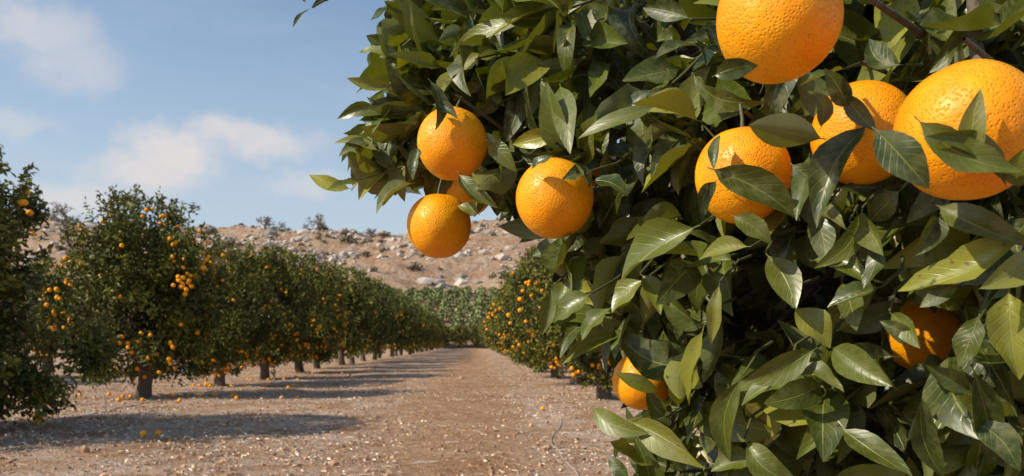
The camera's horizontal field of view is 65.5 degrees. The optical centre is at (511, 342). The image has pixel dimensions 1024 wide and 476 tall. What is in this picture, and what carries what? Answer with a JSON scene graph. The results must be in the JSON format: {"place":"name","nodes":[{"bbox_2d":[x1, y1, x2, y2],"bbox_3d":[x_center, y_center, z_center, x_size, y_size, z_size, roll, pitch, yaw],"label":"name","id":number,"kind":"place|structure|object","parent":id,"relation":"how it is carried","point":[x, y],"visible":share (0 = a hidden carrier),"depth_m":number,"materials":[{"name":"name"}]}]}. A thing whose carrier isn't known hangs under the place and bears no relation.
{"place":"outdoors","nodes":[
{"label":"outdoors","id":0,"kind":"place"},
{"bbox_2d":[0,0,619,234],"label":"sky","id":1,"kind":"structure","parent":0,"point":[230,108],"materials":[{"name":"blue"}]},
{"bbox_2d":[0,349,699,475],"bbox_3d":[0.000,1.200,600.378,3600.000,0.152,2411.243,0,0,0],"label":"ground","id":2,"kind":"structure","parent":0,"point":[452,464],"depth_m":11.78,"materials":[{"name":"soil"}]},
{"bbox_2d":[1,258,57,363],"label":"orange tree","id":3,"kind":"object","parent":2,"relation":"on","point":[31,324],"visible":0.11,"depth_m":27.34,"materials":[{"name":"green plant"}]},
{"bbox_2d":[15,255,99,371],"bbox_3d":[-18.037,-1.073,31.436,4.603,4.768,4.089,0,0,5],"label":"orange tree","id":4,"kind":"object","parent":2,"relation":"on","point":[58,282],"visible":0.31,"depth_m":30.75,"materials":[{"name":"green plant"}]},
{"bbox_2d":[0,144,119,424],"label":"orange tree","id":5,"kind":"object","parent":2,"relation":"on","point":[23,212],"visible":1,"depth_m":10.68,"materials":[{"name":"green plant"}]},
{"bbox_2d":[65,280,145,361],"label":"orange tree","id":6,"kind":"object","parent":2,"relation":"on","point":[118,339],"visible":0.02,"depth_m":35.67,"materials":[{"name":"green plant"}]},
{"bbox_2d":[27,184,237,398],"bbox_3d":[-8.034,-1.041,17.297,3.975,4.793,4.153,0,0,-17],"label":"orange tree","id":7,"kind":"object","parent":2,"relation":"on","point":[155,273],"visible":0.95,"depth_m":16.57,"materials":[{"name":"green plant"}]},
{"bbox_2d":[0,356,404,428],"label":"irrigation hose","id":8,"kind":"object","parent":2,"relation":"on","point":[165,400],"visible":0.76,"depth_m":14.78,"materials":[{"name":"beige plastic"}]},
{"bbox_2d":[166,241,290,385],"bbox_3d":[-8.178,-0.709,22.050,3.537,4.120,3.161,0,0,21],"label":"orange tree","id":9,"kind":"object","parent":2,"relation":"on","point":[241,328],"visible":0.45,"depth_m":21.76,"materials":[{"name":"green plant"}]},
{"bbox_2d":[226,238,325,379],"bbox_3d":[-8.119,-1.068,26.784,3.945,4.971,3.850,0,0,4],"label":"orange tree","id":10,"kind":"object","parent":2,"relation":"on","point":[294,287],"visible":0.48,"depth_m":26.20,"materials":[{"name":"green plant"}]},
{"bbox_2d":[259,248,357,372],"bbox_3d":[-8.410,-1.187,31.474,4.213,5.063,4.402,0,0,8],"label":"orange tree","id":11,"kind":"object","parent":2,"relation":"on","point":[328,293],"visible":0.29,"depth_m":31.16,"materials":[{"name":"green plant"}]},
{"bbox_2d":[0,365,642,475],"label":"soil clods","id":12,"kind":"object","parent":2,"relation":"on","point":[86,449],"visible":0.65,"depth_m":10.47,"materials":[{"name":"brown soil"}]},
{"bbox_2d":[31,369,612,436],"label":"fallen oranges","id":13,"kind":"object","parent":2,"relation":"on","point":[143,433],"visible":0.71,"depth_m":17.34,"materials":[{"name":"orange food"}]},
{"bbox_2d":[303,261,352,368],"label":"orange tree","id":14,"kind":"object","parent":2,"relation":"on","point":[339,325],"visible":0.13,"depth_m":36.28,"materials":[{"name":"green plant"}]},
{"bbox_2d":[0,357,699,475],"bbox_3d":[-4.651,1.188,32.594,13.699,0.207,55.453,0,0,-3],"label":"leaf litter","id":15,"kind":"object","parent":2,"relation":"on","point":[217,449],"visible":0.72,"depth_m":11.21,"materials":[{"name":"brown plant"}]},
{"bbox_2d":[326,260,382,364],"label":"orange tree","id":16,"kind":"object","parent":2,"relation":"on","point":[353,304],"visible":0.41,"depth_m":40.85,"materials":[{"name":"green plant"}]},
{"bbox_2d":[334,266,386,363],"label":"orange tree","id":17,"kind":"object","parent":2,"relation":"on","point":[364,337],"visible":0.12,"depth_m":45.72,"materials":[{"name":"green plant"}]},
{"bbox_2d":[346,274,394,360],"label":"orange tree","id":18,"kind":"object","parent":2,"relation":"on","point":[385,339],"visible":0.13,"depth_m":50.77,"materials":[{"name":"green plant"}]},
{"bbox_2d":[358,276,401,359],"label":"orange tree","id":19,"kind":"object","parent":2,"relation":"on","point":[389,295],"visible":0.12,"depth_m":55.52,"materials":[{"name":"green plant"}]},
{"bbox_2d":[377,282,401,357],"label":"orange tree","id":20,"kind":"object","parent":2,"relation":"on","point":[381,348],"visible":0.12,"depth_m":60.31,"materials":[{"name":"green plant"}]},
{"bbox_2d":[387,290,416,355],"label":"orange tree","id":21,"kind":"object","parent":2,"relation":"on","point":[411,309],"visible":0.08,"depth_m":70.03,"materials":[{"name":"green plant"}]},
{"bbox_2d":[384,292,421,356],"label":"orange tree","id":22,"kind":"object","parent":2,"relation":"on","point":[407,315],"visible":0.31,"depth_m":64.85,"materials":[{"name":"green plant"}]},
{"bbox_2d":[388,297,417,354],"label":"orange tree","id":23,"kind":"object","parent":2,"relation":"on","point":[401,353],"visible":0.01,"depth_m":74.78,"materials":[{"name":"green plant"}]},
{"bbox_2d":[404,302,428,354],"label":"orange tree","id":24,"kind":"object","parent":2,"relation":"on","point":[420,336],"visible":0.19,"depth_m":79.49,"materials":[{"name":"green plant"}]},
{"bbox_2d":[405,297,430,353],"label":"orange tree","id":25,"kind":"object","parent":2,"relation":"on","point":[422,321],"visible":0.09,"depth_m":83.86,"materials":[{"name":"green plant"}]},
{"bbox_2d":[413,313,434,352],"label":"orange tree","id":26,"kind":"object","parent":2,"relation":"on","point":[429,324],"visible":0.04,"depth_m":88.77,"materials":[{"name":"green plant"}]},
{"bbox_2d":[415,304,433,352],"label":"orange tree","id":27,"kind":"object","parent":2,"relation":"on","point":[416,351],"visible":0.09,"depth_m":93.76,"materials":[{"name":"green plant"}]},
{"bbox_2d":[418,306,438,351],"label":"orange tree","id":28,"kind":"object","parent":2,"relation":"on","point":[433,329],"visible":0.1,"depth_m":98.78,"materials":[{"name":"green plant"}]},
{"bbox_2d":[421,312,436,351],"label":"orange tree","id":29,"kind":"object","parent":2,"relation":"on","point":[435,323],"visible":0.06,"depth_m":103.66,"materials":[{"name":"green plant"}]},
{"bbox_2d":[424,322,438,350],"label":"orange tree","id":30,"kind":"object","parent":2,"relation":"on","point":[431,344],"depth_m":108.11,"materials":[{"name":"green plant"}]},
{"bbox_2d":[427,311,443,350],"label":"orange tree","id":31,"kind":"object","parent":2,"relation":"on","point":[439,325],"visible":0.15,"depth_m":113.16,"materials":[{"name":"green plant"}]},
{"bbox_2d":[429,314,442,350],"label":"orange tree","id":32,"kind":"object","parent":2,"relation":"on","point":[440,333],"visible":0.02,"depth_m":117.93,"materials":[{"name":"green plant"}]},
{"bbox_2d":[431,316,445,349],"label":"orange tree","id":33,"kind":"object","parent":2,"relation":"on","point":[443,331],"visible":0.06,"depth_m":122.27,"materials":[{"name":"green plant"}]},
{"bbox_2d":[432,315,445,348],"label":"orange tree","id":34,"kind":"object","parent":2,"relation":"on","point":[444,327],"visible":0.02,"depth_m":127.44,"materials":[{"name":"green plant"}]},
{"bbox_2d":[435,320,447,348],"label":"orange tree","id":35,"kind":"object","parent":2,"relation":"on","point":[443,338],"visible":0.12,"depth_m":137.05,"materials":[{"name":"green plant"}]},
{"bbox_2d":[440,324,453,348],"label":"orange tree","id":36,"kind":"object","parent":2,"relation":"on","point":[446,342],"visible":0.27,"depth_m":152.70,"materials":[{"name":"green plant"}]},
{"bbox_2d":[449,322,471,347],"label":"orange tree","id":37,"kind":"object","parent":2,"relation":"on","point":[462,335],"visible":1,"depth_m":152.28,"materials":[{"name":"green plant"}]},
{"bbox_2d":[468,322,482,347],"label":"orange tree","id":38,"kind":"object","parent":2,"relation":"on","point":[475,338],"visible":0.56,"depth_m":152.39,"materials":[{"name":"green plant"}]},
{"bbox_2d":[480,306,502,351],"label":"orange tree","id":39,"kind":"object","parent":2,"relation":"on","point":[482,329],"visible":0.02,"depth_m":65.34,"materials":[{"name":"green plant"}]},
{"bbox_2d":[482,311,503,355],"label":"orange tree","id":40,"kind":"object","parent":2,"relation":"on","point":[489,341],"depth_m":74.61,"materials":[{"name":"green plant"}]},
{"bbox_2d":[480,314,507,355],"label":"orange tree","id":41,"kind":"object","parent":2,"relation":"on","point":[490,327],"visible":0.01,"depth_m":70.31,"materials":[{"name":"green plant"}]},
{"bbox_2d":[485,324,510,358],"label":"orange tree","id":42,"kind":"object","parent":2,"relation":"on","point":[501,351],"visible":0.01,"depth_m":60.49,"materials":[{"name":"green plant"}]},
{"bbox_2d":[491,299,505,352],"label":"orange tree","id":43,"kind":"object","parent":2,"relation":"on","point":[495,342],"visible":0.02,"depth_m":50.24,"materials":[{"name":"green plant"}]},
{"bbox_2d":[487,297,514,359],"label":"orange tree","id":44,"kind":"object","parent":2,"relation":"on","point":[497,345],"depth_m":55.12,"materials":[{"name":"green plant"}]},
{"bbox_2d":[484,283,522,363],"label":"orange tree","id":45,"kind":"object","parent":2,"relation":"on","point":[487,307],"depth_m":46.14,"materials":[{"name":"green plant"}]},
{"bbox_2d":[481,277,526,365],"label":"orange tree","id":46,"kind":"object","parent":2,"relation":"on","point":[488,333],"visible":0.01,"depth_m":40.94,"materials":[{"name":"green plant"}]},
{"bbox_2d":[483,264,533,368],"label":"orange tree","id":47,"kind":"object","parent":2,"relation":"on","point":[499,304],"depth_m":36.20,"materials":[{"name":"green plant"}]},
{"bbox_2d":[487,245,562,372],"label":"orange tree","id":48,"kind":"object","parent":2,"relation":"on","point":[516,356],"visible":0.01,"depth_m":31.35,"materials":[{"name":"green plant"}]},
{"bbox_2d":[484,258,569,378],"bbox_3d":[1.665,-0.933,26.764,4.157,4.625,4.057,0,0,42],"label":"orange tree","id":49,"kind":"object","parent":2,"relation":"on","point":[527,353],"visible":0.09,"depth_m":26.52,"materials":[{"name":"green plant"}]},
{"bbox_2d":[487,356,578,475],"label":"irrigation hose","id":50,"kind":"object","parent":2,"relation":"on","point":[577,473],"visible":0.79,"depth_m":10.81,"materials":[{"name":"beige plastic"}]},
{"bbox_2d":[490,239,585,384],"bbox_3d":[1.781,-0.929,21.950,4.160,4.431,4.046,0,0,-24],"label":"orange tree","id":51,"kind":"object","parent":2,"relation":"on","point":[502,318],"visible":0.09,"depth_m":21.89,"materials":[{"name":"green plant"}]},
{"bbox_2d":[506,257,621,399],"bbox_3d":[2.099,-0.764,17.128,4.043,4.283,3.614,0,0,28],"label":"orange tree","id":52,"kind":"object","parent":2,"relation":"on","point":[599,376],"visible":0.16,"depth_m":16.86,"materials":[{"name":"green plant"}]},
{"bbox_2d":[293,0,1023,475],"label":"orange tree","id":53,"kind":"object","parent":2,"relation":"on","point":[759,346],"visible":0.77,"depth_m":0.79,"materials":[{"name":"green plant"}]},
{"bbox_2d":[407,179,470,257],"bbox_3d":[-0.095,-0.163,1.032,0.083,0.106,0.083,1,3,24],"label":"orange fruit","id":54,"kind":"object","parent":53,"relation":"attached to","point":[438,224],"visible":0.98,"depth_m":1.00,"materials":[{"name":"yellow food"}]},
{"bbox_2d":[417,96,486,179],"bbox_3d":[-0.069,-0.245,0.940,0.082,0.106,0.082,1,-13,18],"label":"orange fruit","id":55,"kind":"object","parent":53,"relation":"attached to","point":[450,146],"visible":0.84,"depth_m":0.91,"materials":[{"name":"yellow food"}]},
{"bbox_2d":[446,180,487,215],"bbox_3d":[-0.063,-0.226,1.119,0.072,0.095,0.072,-2,1,-11],"label":"orange fruit","id":56,"kind":"object","parent":53,"relation":"attached to","point":[456,190],"visible":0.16,"depth_m":1.09,"materials":[{"name":"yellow food"}]},
{"bbox_2d":[516,153,593,238],"bbox_3d":[0.046,-0.163,0.847,0.082,0.106,0.082,-1,-20,14],"label":"orange fruit","id":57,"kind":"object","parent":53,"relation":"attached to","point":[551,203],"visible":0.97,"depth_m":0.81,"materials":[{"name":"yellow food"}]},
{"bbox_2d":[591,163,619,186],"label":"orange fruit","id":58,"kind":"object","parent":53,"relation":"attached to","point":[596,174],"visible":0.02,"depth_m":1.15,"materials":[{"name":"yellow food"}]},
{"bbox_2d":[613,337,668,409],"bbox_3d":[0.184,0.042,1.128,0.084,0.106,0.084,5,-14,-4],"label":"orange fruit","id":59,"kind":"object","parent":53,"relation":"attached to","point":[628,396],"visible":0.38,"depth_m":1.10,"materials":[{"name":"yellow food"}]},
{"bbox_2d":[695,103,791,223],"bbox_3d":[0.204,-0.159,0.703,0.082,0.106,0.082,-3,3,-22],"label":"orange fruit","id":60,"kind":"object","parent":53,"relation":"attached to","point":[742,144],"visible":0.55,"depth_m":0.68,"materials":[{"name":"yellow food"}]},
{"bbox_2d":[716,0,843,83],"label":"orange fruit","id":61,"kind":"object","parent":53,"relation":"attached to","point":[778,41],"visible":0.97,"depth_m":0.52,"materials":[{"name":"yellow food"}]},
{"bbox_2d":[810,80,906,183],"bbox_3d":[0.291,-0.178,0.657,0.082,0.096,0.083,0,0,-4],"label":"orange fruit","id":62,"kind":"object","parent":53,"relation":"attached to","point":[882,101],"visible":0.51,"depth_m":0.63,"materials":[{"name":"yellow food"}]},
{"bbox_2d":[881,297,962,368],"bbox_3d":[0.454,-0.021,0.873,0.083,0.106,0.083,13,-1,-17],"label":"orange fruit","id":63,"kind":"object","parent":53,"relation":"attached to","point":[937,331],"visible":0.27,"depth_m":0.84,"materials":[{"name":"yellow food"}]},
{"bbox_2d":[893,51,1023,199],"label":"orange fruit","id":64,"kind":"object","parent":53,"relation":"attached to","point":[945,95],"visible":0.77,"depth_m":0.47,"materials":[{"name":"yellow food"}]},
{"bbox_2d":[7,219,786,348],"bbox_3d":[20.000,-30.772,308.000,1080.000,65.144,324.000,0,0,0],"label":"rocky hill","id":65,"kind":"structure","parent":0,"point":[397,273],"depth_m":262.88,"materials":[{"name":"beige stone"}]},
{"bbox_2d":[44,210,57,219],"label":"bare tree","id":66,"kind":"object","parent":65,"relation":"on","point":[49,215],"visible":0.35,"depth_m":345.98,"materials":[{"name":"brown plant"}]},
{"bbox_2d":[49,201,81,221],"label":"bare tree","id":67,"kind":"object","parent":65,"relation":"on","point":[61,211],"visible":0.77,"depth_m":344.42,"materials":[{"name":"brown plant"}]},
{"bbox_2d":[256,216,274,228],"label":"bare tree","id":68,"kind":"object","parent":65,"relation":"on","point":[267,221],"visible":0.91,"depth_m":346.38,"materials":[{"name":"brown plant"}]},
{"bbox_2d":[7,218,533,290],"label":"hillside shrubs","id":69,"kind":"object","parent":65,"relation":"on","point":[414,266],"visible":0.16,"depth_m":293.88,"materials":[{"name":"green plant"}]},
{"bbox_2d":[272,221,286,230],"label":"bare tree","id":70,"kind":"object","parent":65,"relation":"on","point":[281,226],"visible":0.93,"depth_m":346.91,"materials":[{"name":"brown plant"}]},
{"bbox_2d":[305,212,327,228],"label":"bare tree","id":71,"kind":"object","parent":65,"relation":"on","point":[319,223],"visible":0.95,"depth_m":346.72,"materials":[{"name":"brown plant"}]},
{"bbox_2d":[362,228,376,238],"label":"bare tree","id":72,"kind":"object","parent":65,"relation":"on","point":[369,232],"visible":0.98,"depth_m":346.87,"materials":[{"name":"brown plant"}]},
{"bbox_2d":[7,217,763,292],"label":"hill boulders","id":73,"kind":"object","parent":65,"relation":"on","point":[459,280],"visible":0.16,"depth_m":302.52,"materials":[{"name":"beige stone"}]},
{"bbox_2d":[371,282,504,338],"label":"distant orchard","id":74,"kind":"object","parent":65,"relation":"on","point":[480,296],"visible":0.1,"depth_m":185.55,"materials":[{"name":"green plant"}]}
]}

